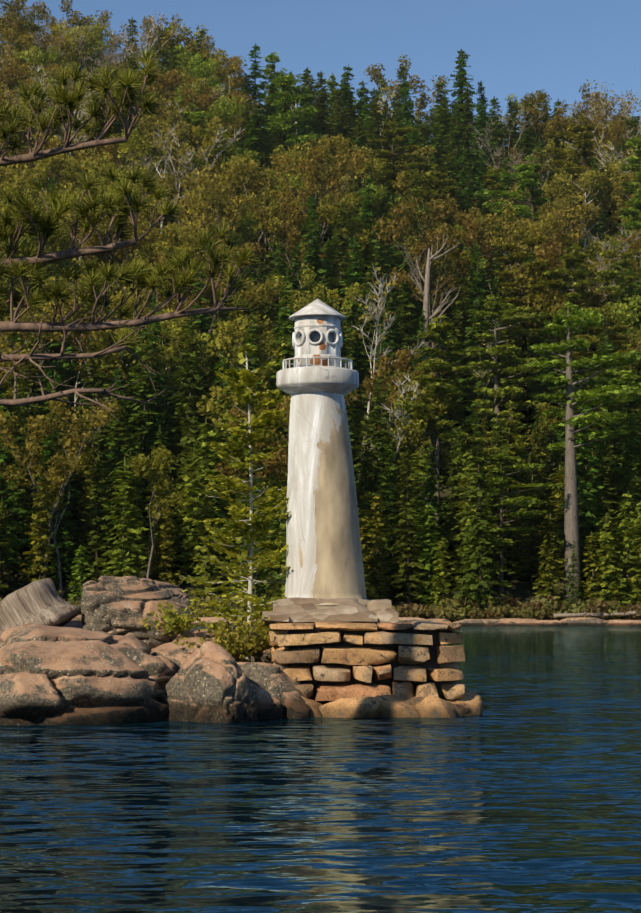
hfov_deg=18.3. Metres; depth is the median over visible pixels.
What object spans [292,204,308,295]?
fir tree
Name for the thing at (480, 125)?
fir tree
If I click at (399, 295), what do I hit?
spruce tree
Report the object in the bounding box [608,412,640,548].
cedar tree
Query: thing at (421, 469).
cedar tree
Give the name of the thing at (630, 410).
spruce tree
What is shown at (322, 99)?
spruce tree
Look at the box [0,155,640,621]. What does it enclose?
ground
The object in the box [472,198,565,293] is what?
deciduous tree
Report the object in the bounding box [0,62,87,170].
sparse tree
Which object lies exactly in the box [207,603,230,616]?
shore shrub
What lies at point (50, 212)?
deciduous tree
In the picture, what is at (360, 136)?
fir tree
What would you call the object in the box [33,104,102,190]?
sparse tree
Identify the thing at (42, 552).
cedar tree
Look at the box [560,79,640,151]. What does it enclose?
sparse tree
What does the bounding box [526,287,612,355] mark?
deciduous tree
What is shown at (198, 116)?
pine tree
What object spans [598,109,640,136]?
sparse tree
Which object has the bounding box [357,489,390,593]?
cedar tree
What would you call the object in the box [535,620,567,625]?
shore ledge
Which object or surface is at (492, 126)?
spruce tree
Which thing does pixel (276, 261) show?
fir tree
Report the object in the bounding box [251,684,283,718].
small pink rock
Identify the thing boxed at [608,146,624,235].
fir tree
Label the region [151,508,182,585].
cedar tree
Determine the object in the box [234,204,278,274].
deciduous tree
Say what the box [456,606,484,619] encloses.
shore shrub
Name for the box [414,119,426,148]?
spruce tree
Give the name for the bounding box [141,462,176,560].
cedar tree
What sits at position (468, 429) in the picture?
cedar tree
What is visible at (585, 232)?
dead tree
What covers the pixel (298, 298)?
cedar tree
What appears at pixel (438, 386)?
pine tree
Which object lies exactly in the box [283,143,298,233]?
spruce tree
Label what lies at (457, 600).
shore shrub
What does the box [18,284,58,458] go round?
fir tree
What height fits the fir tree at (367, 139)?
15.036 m
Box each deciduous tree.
[0,0,36,88]
[0,3,39,59]
[0,13,43,52]
[0,21,76,81]
[0,51,67,105]
[0,65,28,110]
[0,89,22,126]
[0,89,43,155]
[0,99,43,154]
[0,140,32,180]
[0,153,87,247]
[0,164,28,253]
[0,181,30,212]
[0,281,55,391]
[0,290,90,422]
[0,351,21,446]
[0,362,34,471]
[0,390,124,576]
[1,233,45,290]
[1,312,56,422]
[6,19,66,78]
[8,78,54,134]
[9,18,44,89]
[11,45,56,136]
[14,100,68,192]
[14,214,70,284]
[15,136,66,198]
[19,97,44,188]
[27,438,100,598]
[30,0,112,67]
[30,132,61,181]
[33,188,117,288]
[34,47,64,125]
[35,190,75,292]
[37,53,78,85]
[40,258,160,459]
[48,33,78,68]
[49,14,109,69]
[50,24,92,65]
[51,150,110,260]
[52,301,83,410]
[54,67,75,91]
[59,22,115,78]
[59,173,86,195]
[62,210,107,363]
[63,158,153,195]
[65,156,111,192]
[68,319,123,418]
[69,159,143,241]
[72,132,126,175]
[73,35,122,79]
[74,38,99,70]
[75,75,122,159]
[77,176,160,248]
[81,38,107,81]
[83,120,152,268]
[83,250,132,299]
[92,149,123,175]
[92,208,160,328]
[97,281,131,364]
[110,54,200,172]
[112,214,182,306]
[112,241,167,288]
[112,304,169,354]
[115,249,199,398]
[128,128,169,220]
[129,445,184,578]
[130,170,176,230]
[131,98,229,195]
[132,220,182,336]
[133,14,196,71]
[136,308,188,392]
[137,115,175,158]
[138,237,170,282]
[141,220,195,297]
[144,325,220,446]
[145,67,208,131]
[145,175,176,230]
[146,70,218,166]
[149,24,193,73]
[149,166,248,330]
[151,160,189,198]
[151,236,266,378]
[153,230,240,321]
[154,23,228,74]
[154,107,177,143]
[161,44,208,78]
[163,311,198,417]
[170,29,225,150]
[170,154,273,361]
[173,81,213,132]
[180,79,255,163]
[184,58,232,103]
[184,189,238,314]
[190,248,237,316]
[196,377,290,548]
[202,58,228,96]
[202,96,248,228]
[202,160,272,234]
[205,312,293,403]
[206,148,265,198]
[206,159,247,217]
[208,115,246,164]
[214,55,250,104]
[215,391,357,594]
[216,278,285,374]
[221,213,258,321]
[229,109,247,143]
[229,180,286,243]
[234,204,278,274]
[238,182,309,308]
[242,321,279,368]
[245,175,281,259]
[249,190,278,285]
[253,194,330,278]
[260,164,305,196]
[261,145,303,236]
[264,148,304,275]
[264,172,308,310]
[265,263,367,347]
[269,133,359,242]
[270,138,372,269]
[274,236,309,287]
[284,195,325,238]
[300,172,329,264]
[313,192,381,336]
[314,190,358,236]
[324,137,384,216]
[326,162,386,260]
[351,369,436,495]
[354,184,388,227]
[363,54,449,125]
[367,194,474,359]
[369,348,445,448]
[381,197,421,259]
[383,371,426,438]
[386,157,428,188]
[391,170,441,213]
[391,379,457,529]
[403,224,465,304]
[404,145,436,219]
[413,104,475,138]
[432,426,475,520]
[433,197,489,258]
[436,224,481,278]
[444,246,488,311]
[461,231,494,288]
[462,215,524,282]
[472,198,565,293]
[492,218,567,260]
[495,146,545,210]
[496,94,539,139]
[498,119,540,155]
[501,200,601,304]
[505,257,573,394]
[509,167,604,234]
[521,89,554,141]
[521,99,590,191]
[525,181,586,230]
[525,402,564,512]
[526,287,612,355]
[528,204,552,249]
[530,238,568,302]
[533,138,577,180]
[536,199,575,246]
[551,165,604,233]
[553,105,628,168]
[559,244,613,370]
[563,157,601,192]
[566,183,620,240]
[574,83,633,147]
[577,252,606,307]
[577,281,611,350]
[581,234,636,287]
[590,113,633,165]
[592,172,636,269]
[594,121,631,217]
[598,295,640,359]
[601,235,639,283]
[603,158,640,213]
[604,229,640,282]
[614,155,635,173]
[615,193,639,229]
[616,114,640,153]
[616,187,635,234]
[618,135,640,157]
[622,325,640,360]
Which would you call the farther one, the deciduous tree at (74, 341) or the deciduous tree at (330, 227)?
the deciduous tree at (330, 227)
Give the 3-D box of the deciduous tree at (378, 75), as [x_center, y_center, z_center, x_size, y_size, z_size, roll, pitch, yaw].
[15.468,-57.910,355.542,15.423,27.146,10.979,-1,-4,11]
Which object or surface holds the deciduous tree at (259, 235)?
on the ground
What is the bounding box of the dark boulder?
[156,641,259,722]
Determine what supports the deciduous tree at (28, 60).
on the ground
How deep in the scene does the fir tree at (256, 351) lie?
232.98 m
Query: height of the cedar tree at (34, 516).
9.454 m
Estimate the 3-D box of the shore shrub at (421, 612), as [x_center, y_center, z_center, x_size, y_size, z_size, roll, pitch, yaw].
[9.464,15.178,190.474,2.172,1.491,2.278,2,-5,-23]
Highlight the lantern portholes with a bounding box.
[292,328,342,347]
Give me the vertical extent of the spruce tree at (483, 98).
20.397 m
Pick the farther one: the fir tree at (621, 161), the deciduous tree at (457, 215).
the fir tree at (621, 161)
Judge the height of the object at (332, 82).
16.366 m
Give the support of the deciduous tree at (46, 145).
on the ground
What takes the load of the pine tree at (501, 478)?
on the ground
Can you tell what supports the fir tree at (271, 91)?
on the ground
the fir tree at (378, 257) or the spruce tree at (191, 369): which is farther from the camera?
the fir tree at (378, 257)
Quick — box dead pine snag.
[409,225,460,437]
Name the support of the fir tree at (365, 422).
on the ground
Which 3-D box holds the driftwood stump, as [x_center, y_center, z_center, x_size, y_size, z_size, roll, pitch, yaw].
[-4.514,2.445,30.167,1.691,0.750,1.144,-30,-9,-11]
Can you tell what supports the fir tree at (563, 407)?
on the ground
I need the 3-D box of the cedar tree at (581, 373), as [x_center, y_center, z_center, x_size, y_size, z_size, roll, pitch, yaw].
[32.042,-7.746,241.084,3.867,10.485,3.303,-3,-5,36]
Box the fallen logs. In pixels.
[553,607,640,616]
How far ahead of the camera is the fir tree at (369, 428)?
212.67 m
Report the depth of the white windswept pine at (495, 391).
234.86 m
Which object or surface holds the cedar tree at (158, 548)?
on the ground
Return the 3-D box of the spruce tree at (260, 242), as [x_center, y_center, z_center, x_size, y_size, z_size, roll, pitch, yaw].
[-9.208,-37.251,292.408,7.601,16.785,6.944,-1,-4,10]
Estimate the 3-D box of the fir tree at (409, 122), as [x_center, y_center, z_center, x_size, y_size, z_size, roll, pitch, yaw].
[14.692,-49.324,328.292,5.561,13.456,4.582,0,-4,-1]
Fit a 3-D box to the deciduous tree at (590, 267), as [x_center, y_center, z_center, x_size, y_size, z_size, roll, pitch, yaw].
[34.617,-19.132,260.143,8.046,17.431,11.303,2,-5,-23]
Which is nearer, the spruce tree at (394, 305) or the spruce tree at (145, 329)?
the spruce tree at (145, 329)
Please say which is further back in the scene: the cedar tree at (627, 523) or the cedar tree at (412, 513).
the cedar tree at (412, 513)
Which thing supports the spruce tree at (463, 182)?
on the ground
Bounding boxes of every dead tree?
[147,151,183,233]
[290,86,307,134]
[566,177,610,251]
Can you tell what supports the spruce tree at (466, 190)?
on the ground
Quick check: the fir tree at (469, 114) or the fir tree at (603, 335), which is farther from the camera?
the fir tree at (469, 114)
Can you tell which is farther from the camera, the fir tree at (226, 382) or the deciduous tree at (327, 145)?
the deciduous tree at (327, 145)
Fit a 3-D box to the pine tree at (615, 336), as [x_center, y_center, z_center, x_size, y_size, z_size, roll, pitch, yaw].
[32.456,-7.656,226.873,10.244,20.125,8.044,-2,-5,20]
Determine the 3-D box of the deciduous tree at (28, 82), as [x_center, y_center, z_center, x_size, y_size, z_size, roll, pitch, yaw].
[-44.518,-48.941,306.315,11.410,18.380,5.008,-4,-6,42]
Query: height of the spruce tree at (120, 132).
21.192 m
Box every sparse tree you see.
[0,42,37,85]
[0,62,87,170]
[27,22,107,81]
[29,62,109,188]
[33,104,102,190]
[34,9,50,53]
[39,106,90,163]
[50,71,103,155]
[56,217,138,288]
[88,43,133,73]
[100,32,132,66]
[105,14,187,78]
[118,149,166,229]
[127,168,202,300]
[149,162,214,225]
[150,124,176,173]
[152,99,244,223]
[172,86,244,164]
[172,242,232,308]
[185,79,260,216]
[351,266,428,478]
[362,373,423,493]
[369,88,395,149]
[398,235,457,325]
[467,101,547,213]
[472,318,515,440]
[484,149,535,206]
[507,152,565,199]
[553,279,616,351]
[559,121,637,242]
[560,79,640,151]
[581,224,640,317]
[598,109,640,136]
[599,282,640,364]
[605,132,640,179]
[606,95,640,140]
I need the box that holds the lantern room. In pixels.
[295,315,340,366]
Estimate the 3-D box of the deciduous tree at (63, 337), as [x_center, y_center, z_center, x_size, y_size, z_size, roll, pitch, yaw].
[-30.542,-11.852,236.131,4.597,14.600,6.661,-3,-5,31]
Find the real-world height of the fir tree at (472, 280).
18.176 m
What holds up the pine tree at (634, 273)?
on the ground
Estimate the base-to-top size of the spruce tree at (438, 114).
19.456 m
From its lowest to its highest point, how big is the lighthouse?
4.600 m
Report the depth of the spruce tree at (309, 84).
350.81 m
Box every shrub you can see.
[70,600,80,607]
[139,596,201,635]
[173,611,282,661]
[189,600,207,609]
[192,606,208,617]
[198,595,223,609]
[199,609,213,616]
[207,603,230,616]
[219,601,235,612]
[230,592,256,608]
[230,600,247,614]
[395,607,405,616]
[396,602,415,616]
[404,611,419,617]
[409,607,429,618]
[410,604,428,617]
[426,605,456,619]
[437,600,465,617]
[441,595,470,616]
[441,599,456,614]
[443,608,463,621]
[450,602,471,618]
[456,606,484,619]
[458,599,483,617]
[473,595,507,610]
[473,606,489,618]
[481,608,502,618]
[484,604,514,618]
[499,594,528,614]
[505,606,519,617]
[509,610,524,618]
[514,599,539,618]
[521,606,553,619]
[522,601,550,618]
[527,594,554,605]
[530,596,559,619]
[535,597,560,619]
[546,611,559,619]
[558,601,575,618]
[564,603,589,617]
[568,604,587,612]
[576,598,608,617]
[580,610,596,617]
[586,598,617,619]
[603,609,620,619]
[617,606,640,619]
[627,603,640,619]
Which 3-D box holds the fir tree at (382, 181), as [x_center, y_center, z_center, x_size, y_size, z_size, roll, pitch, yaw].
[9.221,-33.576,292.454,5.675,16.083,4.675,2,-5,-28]
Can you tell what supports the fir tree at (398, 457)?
on the ground
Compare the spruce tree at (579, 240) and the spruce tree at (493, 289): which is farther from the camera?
the spruce tree at (579, 240)
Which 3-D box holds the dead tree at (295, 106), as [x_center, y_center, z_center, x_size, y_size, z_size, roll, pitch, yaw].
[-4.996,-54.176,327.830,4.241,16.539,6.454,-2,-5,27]
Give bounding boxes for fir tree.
[0,311,30,460]
[0,498,17,596]
[0,524,8,591]
[1,236,21,335]
[4,398,33,551]
[9,382,29,500]
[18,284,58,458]
[38,370,54,471]
[47,175,65,273]
[55,401,95,561]
[61,287,87,399]
[81,448,113,581]
[83,187,118,342]
[85,333,114,476]
[95,329,131,480]
[121,120,148,216]
[124,53,154,171]
[124,293,141,411]
[137,125,157,218]
[144,43,160,117]
[152,89,168,170]
[154,393,179,498]
[155,47,178,119]
[161,364,180,447]
[170,320,207,481]
[170,351,197,456]
[201,314,226,459]
[201,356,234,524]
[213,349,238,502]
[220,347,240,474]
[239,118,262,194]
[243,251,263,331]
[248,305,264,403]
[256,307,278,410]
[258,361,281,464]
[259,81,276,168]
[260,98,271,162]
[267,115,291,164]
[268,133,282,168]
[269,232,286,297]
[273,353,294,478]
[280,243,300,332]
[285,90,297,130]
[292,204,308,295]
[298,69,316,128]
[298,118,310,161]
[306,77,320,144]
[320,275,331,304]
[327,202,364,356]
[330,102,342,159]
[333,101,352,154]
[339,105,354,151]
[342,356,359,501]
[348,398,359,484]
[350,115,364,146]
[351,121,366,151]
[352,413,385,563]
[357,424,379,517]
[359,326,397,444]
[361,116,380,164]
[363,239,397,368]
[363,377,398,493]
[373,441,406,586]
[374,79,391,137]
[376,177,387,231]
[377,250,397,342]
[377,423,402,550]
[379,194,401,323]
[382,449,430,604]
[385,189,406,276]
[385,218,400,287]
[390,99,396,124]
[390,376,410,488]
[401,415,426,539]
[404,120,415,161]
[405,197,419,278]
[411,122,439,218]
[429,298,447,391]
[429,376,453,483]
[431,94,452,178]
[434,190,449,285]
[435,184,454,273]
[435,246,468,360]
[439,426,467,562]
[442,239,477,403]
[442,335,469,431]
[444,141,460,224]
[453,248,484,380]
[458,85,478,180]
[464,160,477,213]
[465,129,484,209]
[468,100,490,188]
[471,413,489,504]
[475,149,488,201]
[483,416,525,584]
[487,153,500,202]
[488,320,528,450]
[498,99,520,170]
[504,103,522,162]
[509,187,526,280]
[518,256,546,383]
[526,138,548,189]
[544,177,553,206]
[548,358,581,481]
[552,427,591,543]
[565,266,572,337]
[572,249,596,376]
[576,357,605,518]
[588,313,622,471]
[590,402,629,545]
[602,145,619,232]
[602,264,613,347]
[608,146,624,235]
[608,265,637,412]
[623,262,640,371]
[623,402,640,472]
[627,116,640,229]
[633,405,640,464]
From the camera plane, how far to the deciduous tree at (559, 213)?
259.77 m
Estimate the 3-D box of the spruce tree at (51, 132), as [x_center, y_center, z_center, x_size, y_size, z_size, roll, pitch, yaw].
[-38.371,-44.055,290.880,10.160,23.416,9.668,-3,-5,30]
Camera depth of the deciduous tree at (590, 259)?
262.02 m
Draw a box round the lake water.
[0,626,640,912]
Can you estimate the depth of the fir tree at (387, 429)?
209.41 m
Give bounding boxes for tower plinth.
[262,597,398,623]
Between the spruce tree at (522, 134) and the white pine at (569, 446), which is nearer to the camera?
the white pine at (569, 446)
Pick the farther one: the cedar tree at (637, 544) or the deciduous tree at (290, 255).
the deciduous tree at (290, 255)
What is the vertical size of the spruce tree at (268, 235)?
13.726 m
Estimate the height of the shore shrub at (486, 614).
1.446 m
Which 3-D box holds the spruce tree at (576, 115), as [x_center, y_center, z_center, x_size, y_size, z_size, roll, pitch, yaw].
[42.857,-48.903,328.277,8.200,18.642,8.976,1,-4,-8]
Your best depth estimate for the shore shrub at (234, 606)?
189.89 m
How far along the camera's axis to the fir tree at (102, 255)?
248.23 m
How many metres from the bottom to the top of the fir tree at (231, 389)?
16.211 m
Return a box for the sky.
[0,0,640,145]
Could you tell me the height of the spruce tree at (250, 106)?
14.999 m
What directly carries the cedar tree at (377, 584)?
on the ground
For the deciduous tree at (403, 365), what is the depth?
220.94 m
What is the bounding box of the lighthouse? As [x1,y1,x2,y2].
[276,299,370,604]
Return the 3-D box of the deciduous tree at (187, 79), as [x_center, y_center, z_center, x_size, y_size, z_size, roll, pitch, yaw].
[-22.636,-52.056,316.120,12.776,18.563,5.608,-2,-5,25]
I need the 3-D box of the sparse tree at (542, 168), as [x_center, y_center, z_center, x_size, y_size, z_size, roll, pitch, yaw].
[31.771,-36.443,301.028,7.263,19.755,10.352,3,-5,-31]
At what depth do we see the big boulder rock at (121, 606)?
30.25 m
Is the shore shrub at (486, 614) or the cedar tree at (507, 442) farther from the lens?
the cedar tree at (507, 442)
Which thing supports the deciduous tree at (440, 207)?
on the ground
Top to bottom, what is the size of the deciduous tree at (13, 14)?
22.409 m
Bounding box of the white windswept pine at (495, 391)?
[462,294,551,455]
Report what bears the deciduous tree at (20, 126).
on the ground
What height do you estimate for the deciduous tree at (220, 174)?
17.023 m
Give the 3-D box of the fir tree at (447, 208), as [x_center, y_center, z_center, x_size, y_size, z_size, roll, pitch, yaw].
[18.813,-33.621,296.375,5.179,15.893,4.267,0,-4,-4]
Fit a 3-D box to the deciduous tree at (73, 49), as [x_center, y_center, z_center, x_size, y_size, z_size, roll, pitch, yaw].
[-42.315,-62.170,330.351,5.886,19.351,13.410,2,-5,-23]
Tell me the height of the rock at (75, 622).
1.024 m
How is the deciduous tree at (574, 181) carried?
on the ground
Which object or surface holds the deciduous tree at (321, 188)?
on the ground
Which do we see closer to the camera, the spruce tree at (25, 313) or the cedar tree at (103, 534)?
the cedar tree at (103, 534)
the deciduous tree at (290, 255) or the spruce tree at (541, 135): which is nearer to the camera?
the deciduous tree at (290, 255)
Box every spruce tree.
[0,275,31,427]
[0,332,50,509]
[0,398,32,577]
[4,239,48,394]
[5,404,42,543]
[19,235,44,364]
[21,369,91,574]
[23,241,53,417]
[32,423,74,523]
[33,81,75,195]
[35,403,68,485]
[39,249,73,375]
[44,484,82,583]
[45,268,89,422]
[49,360,73,437]
[58,225,78,287]
[66,311,131,446]
[70,336,112,509]
[72,283,129,432]
[94,79,123,157]
[95,65,123,167]
[98,367,145,517]
[101,392,146,538]
[102,345,155,502]
[107,330,174,516]
[113,304,162,454]
[114,345,130,419]
[119,16,143,79]
[120,106,137,163]
[123,126,140,228]
[127,324,163,434]
[132,294,178,466]
[136,109,164,211]
[139,427,179,535]
[149,288,178,400]
[156,48,184,155]
[162,315,211,490]
[168,301,210,452]
[172,407,211,544]
[174,271,216,429]
[174,416,204,504]
[187,29,205,150]
[194,457,234,564]
[198,299,214,364]
[205,156,228,292]
[210,315,233,430]
[213,366,275,556]
[215,296,242,435]
[223,223,250,318]
[227,315,273,502]
[228,243,248,324]
[236,88,259,188]
[238,123,263,164]
[241,42,275,170]
[241,101,269,195]
[243,475,284,599]
[244,103,261,167]
[247,149,270,252]
[253,171,278,258]
[255,254,274,334]
[258,238,289,357]
[259,243,277,344]
[261,273,294,502]
[262,113,279,168]
[265,91,291,171]
[270,298,294,431]
[274,242,293,334]
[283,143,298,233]
[289,301,297,347]
[290,195,334,306]
[292,89,321,193]
[294,212,333,307]
[300,67,315,113]
[302,71,337,178]
[303,145,323,225]
[306,103,320,151]
[311,90,332,160]
[317,161,334,258]
[327,90,352,152]
[327,231,346,310]
[328,189,351,293]
[331,63,359,142]
[334,303,368,436]
[339,235,374,416]
[342,160,366,269]
[342,172,385,331]
[342,186,368,307]
[342,294,368,381]
[344,253,367,345]
[347,93,355,130]
[347,406,359,485]
[349,85,370,141]
[349,306,378,431]
[351,104,380,156]
[351,136,365,202]
[352,81,371,140]
[356,374,400,569]
[358,218,370,306]
[361,95,385,157]
[361,184,386,277]
[361,231,400,359]
[361,294,385,409]
[361,547,377,599]
[363,88,383,157]
[363,290,406,425]
[365,115,381,210]
[368,292,391,400]
[371,186,397,301]
[375,100,397,201]
[375,226,387,284]
[385,199,431,367]
[385,245,399,343]
[385,278,430,386]
[387,98,411,178]
[389,376,418,519]
[391,253,412,336]
[392,255,430,372]
[394,79,421,152]
[395,65,416,134]
[395,441,459,586]
[400,161,427,240]
[407,124,419,170]
[407,310,434,431]
[413,204,437,320]
[413,240,441,346]
[413,427,449,520]
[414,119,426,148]
[415,155,433,234]
[416,202,439,313]
[428,81,453,171]
[428,154,441,253]
[429,103,450,165]
[429,419,451,467]
[432,221,443,322]
[433,250,455,346]
[434,146,452,216]
[439,101,475,223]
[439,117,468,195]
[439,282,458,376]
[440,427,472,545]
[441,50,483,158]
[442,275,488,419]
[445,47,473,169]
[450,241,506,432]
[452,412,513,618]
[452,418,468,502]
[454,146,476,227]
[456,230,490,352]
[459,185,487,276]
[469,288,490,397]
[474,272,501,346]
[476,81,497,154]
[481,203,501,307]
[482,135,496,212]
[482,422,516,550]
[484,96,507,181]
[484,275,520,426]
[484,419,495,488]
[485,108,497,171]
[488,234,516,359]
[489,226,511,338]
[493,148,509,213]
[495,154,517,280]
[501,313,519,383]
[504,209,524,322]
[506,112,544,185]
[508,248,552,418]
[510,101,546,205]
[513,264,526,363]
[513,474,543,582]
[514,132,525,168]
[517,303,549,399]
[520,318,565,452]
[522,186,548,263]
[524,409,554,524]
[528,92,541,162]
[533,407,553,499]
[534,91,564,175]
[539,290,560,393]
[542,429,563,517]
[543,138,557,202]
[543,154,565,216]
[543,338,580,464]
[543,408,613,588]
[552,99,567,149]
[561,175,587,268]
[562,540,585,617]
[571,109,591,165]
[572,133,591,218]
[576,203,588,251]
[576,395,617,538]
[578,154,609,256]
[582,401,604,510]
[582,439,622,580]
[584,334,626,511]
[603,171,631,237]
[607,365,640,510]
[608,119,639,215]
[618,277,640,462]
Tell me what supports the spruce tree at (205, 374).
on the ground
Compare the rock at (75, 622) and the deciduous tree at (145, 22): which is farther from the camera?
the deciduous tree at (145, 22)
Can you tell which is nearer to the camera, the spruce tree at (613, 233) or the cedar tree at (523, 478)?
the cedar tree at (523, 478)
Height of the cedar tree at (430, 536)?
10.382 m
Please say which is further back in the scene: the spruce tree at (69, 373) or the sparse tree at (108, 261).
the sparse tree at (108, 261)
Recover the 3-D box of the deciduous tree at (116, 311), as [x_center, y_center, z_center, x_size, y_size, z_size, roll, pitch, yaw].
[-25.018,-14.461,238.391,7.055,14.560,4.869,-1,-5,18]
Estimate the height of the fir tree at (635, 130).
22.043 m
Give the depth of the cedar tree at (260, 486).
200.50 m
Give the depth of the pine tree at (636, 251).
256.33 m
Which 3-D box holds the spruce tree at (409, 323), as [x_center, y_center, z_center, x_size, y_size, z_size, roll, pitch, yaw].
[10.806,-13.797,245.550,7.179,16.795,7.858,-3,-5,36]
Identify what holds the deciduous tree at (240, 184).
on the ground
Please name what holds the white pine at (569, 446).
on the ground
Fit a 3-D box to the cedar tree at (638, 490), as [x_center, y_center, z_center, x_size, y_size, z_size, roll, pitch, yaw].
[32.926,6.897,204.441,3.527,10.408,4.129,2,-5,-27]
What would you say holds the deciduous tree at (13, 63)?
on the ground
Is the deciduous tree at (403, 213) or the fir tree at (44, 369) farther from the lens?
the deciduous tree at (403, 213)
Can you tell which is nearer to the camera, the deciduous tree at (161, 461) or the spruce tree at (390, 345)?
the deciduous tree at (161, 461)
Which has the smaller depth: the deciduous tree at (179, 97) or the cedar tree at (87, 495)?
the cedar tree at (87, 495)
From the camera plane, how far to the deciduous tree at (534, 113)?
321.77 m
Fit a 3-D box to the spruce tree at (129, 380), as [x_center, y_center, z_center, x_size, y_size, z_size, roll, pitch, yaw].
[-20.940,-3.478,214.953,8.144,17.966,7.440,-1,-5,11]
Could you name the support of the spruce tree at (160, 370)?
on the ground
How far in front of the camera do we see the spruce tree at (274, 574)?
193.44 m
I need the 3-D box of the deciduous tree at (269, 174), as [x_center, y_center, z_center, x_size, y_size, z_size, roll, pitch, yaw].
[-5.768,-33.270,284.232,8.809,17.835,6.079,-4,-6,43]
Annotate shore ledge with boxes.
[191,617,227,625]
[398,617,433,622]
[429,619,448,620]
[451,619,502,625]
[494,618,540,625]
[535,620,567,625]
[560,617,609,625]
[605,620,640,625]
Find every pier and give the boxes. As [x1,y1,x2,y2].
[268,621,467,715]
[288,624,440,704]
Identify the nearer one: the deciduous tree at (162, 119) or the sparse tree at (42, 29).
the deciduous tree at (162, 119)
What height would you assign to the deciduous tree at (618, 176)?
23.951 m
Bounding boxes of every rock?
[0,615,82,631]
[0,623,177,724]
[81,576,190,648]
[150,637,250,670]
[157,682,167,689]
[167,629,273,662]
[237,662,280,689]
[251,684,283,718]
[265,664,300,699]
[280,691,310,718]
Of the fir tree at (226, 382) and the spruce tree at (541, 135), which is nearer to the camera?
the fir tree at (226, 382)
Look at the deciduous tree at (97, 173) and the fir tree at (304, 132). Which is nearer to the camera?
the deciduous tree at (97, 173)
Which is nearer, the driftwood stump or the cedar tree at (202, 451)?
the driftwood stump
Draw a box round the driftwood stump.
[0,578,80,631]
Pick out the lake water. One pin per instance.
(521, 793)
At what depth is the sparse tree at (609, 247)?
248.17 m
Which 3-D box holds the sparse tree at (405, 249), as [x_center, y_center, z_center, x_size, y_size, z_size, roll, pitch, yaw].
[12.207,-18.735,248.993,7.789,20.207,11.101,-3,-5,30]
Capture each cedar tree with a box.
[18,490,60,594]
[25,476,61,560]
[36,411,67,507]
[67,544,90,603]
[78,457,104,541]
[86,459,115,565]
[96,456,149,578]
[115,451,155,578]
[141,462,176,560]
[143,496,176,576]
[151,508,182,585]
[167,465,198,563]
[170,451,218,574]
[175,343,293,660]
[178,419,229,568]
[181,489,232,596]
[210,465,234,536]
[213,290,243,373]
[224,492,260,596]
[228,407,269,519]
[240,481,277,575]
[261,508,285,601]
[264,435,287,573]
[269,441,287,531]
[291,288,304,311]
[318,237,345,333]
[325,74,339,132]
[348,384,369,460]
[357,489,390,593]
[362,493,393,599]
[383,487,425,583]
[398,448,447,577]
[411,502,446,604]
[417,121,433,157]
[425,536,458,619]
[444,450,498,586]
[449,468,488,575]
[452,522,478,603]
[453,424,487,513]
[481,417,490,464]
[491,419,526,521]
[503,447,548,569]
[518,450,555,558]
[525,443,553,543]
[531,514,567,607]
[541,464,564,559]
[541,474,590,576]
[562,384,587,468]
[576,354,594,427]
[580,531,608,602]
[588,513,627,619]
[607,490,640,618]
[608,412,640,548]
[614,527,638,601]
[618,525,640,603]
[621,501,640,619]
[623,473,640,547]
[629,502,640,587]
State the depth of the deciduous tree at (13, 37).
329.70 m
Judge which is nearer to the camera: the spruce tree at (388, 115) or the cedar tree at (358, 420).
the cedar tree at (358, 420)
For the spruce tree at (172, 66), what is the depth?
324.08 m
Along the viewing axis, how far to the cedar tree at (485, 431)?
232.44 m
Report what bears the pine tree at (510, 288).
on the ground
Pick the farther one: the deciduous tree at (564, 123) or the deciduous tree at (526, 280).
the deciduous tree at (564, 123)
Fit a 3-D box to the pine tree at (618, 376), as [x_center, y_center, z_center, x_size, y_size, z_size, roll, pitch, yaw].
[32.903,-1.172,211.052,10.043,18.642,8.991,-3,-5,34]
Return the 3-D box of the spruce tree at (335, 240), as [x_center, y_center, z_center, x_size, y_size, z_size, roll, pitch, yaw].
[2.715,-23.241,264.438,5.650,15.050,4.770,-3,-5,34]
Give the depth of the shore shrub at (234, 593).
192.95 m
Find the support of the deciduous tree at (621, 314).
on the ground
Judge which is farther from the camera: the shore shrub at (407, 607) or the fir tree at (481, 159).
the fir tree at (481, 159)
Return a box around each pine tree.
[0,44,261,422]
[157,103,239,222]
[248,68,324,159]
[261,52,302,110]
[368,121,433,205]
[382,314,478,541]
[405,164,460,265]
[465,401,527,574]
[474,155,551,253]
[475,166,528,251]
[475,444,562,604]
[479,414,530,507]
[484,229,569,437]
[527,242,620,412]
[532,116,607,247]
[555,240,588,293]
[566,240,637,387]
[571,305,640,429]
[581,161,628,243]
[594,361,640,493]
[597,189,640,281]
[612,266,640,315]
[617,135,640,221]
[632,233,640,280]
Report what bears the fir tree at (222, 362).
on the ground
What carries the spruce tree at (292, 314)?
on the ground
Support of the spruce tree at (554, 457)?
on the ground
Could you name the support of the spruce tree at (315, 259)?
on the ground
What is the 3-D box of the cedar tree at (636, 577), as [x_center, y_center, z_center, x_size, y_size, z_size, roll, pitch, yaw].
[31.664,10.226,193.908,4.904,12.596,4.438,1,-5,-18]
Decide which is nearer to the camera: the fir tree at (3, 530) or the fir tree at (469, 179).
the fir tree at (3, 530)
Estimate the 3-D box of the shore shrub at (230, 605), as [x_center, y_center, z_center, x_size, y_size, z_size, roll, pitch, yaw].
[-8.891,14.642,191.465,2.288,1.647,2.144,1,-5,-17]
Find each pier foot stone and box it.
[301,696,321,716]
[319,696,380,717]
[374,694,420,717]
[415,697,456,717]
[441,690,482,715]
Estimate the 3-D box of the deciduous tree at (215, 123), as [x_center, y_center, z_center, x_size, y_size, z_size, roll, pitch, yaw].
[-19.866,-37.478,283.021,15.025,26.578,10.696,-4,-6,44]
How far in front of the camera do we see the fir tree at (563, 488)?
210.22 m
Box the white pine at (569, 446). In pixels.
[524,302,640,603]
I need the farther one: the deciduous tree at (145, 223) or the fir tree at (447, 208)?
the fir tree at (447, 208)

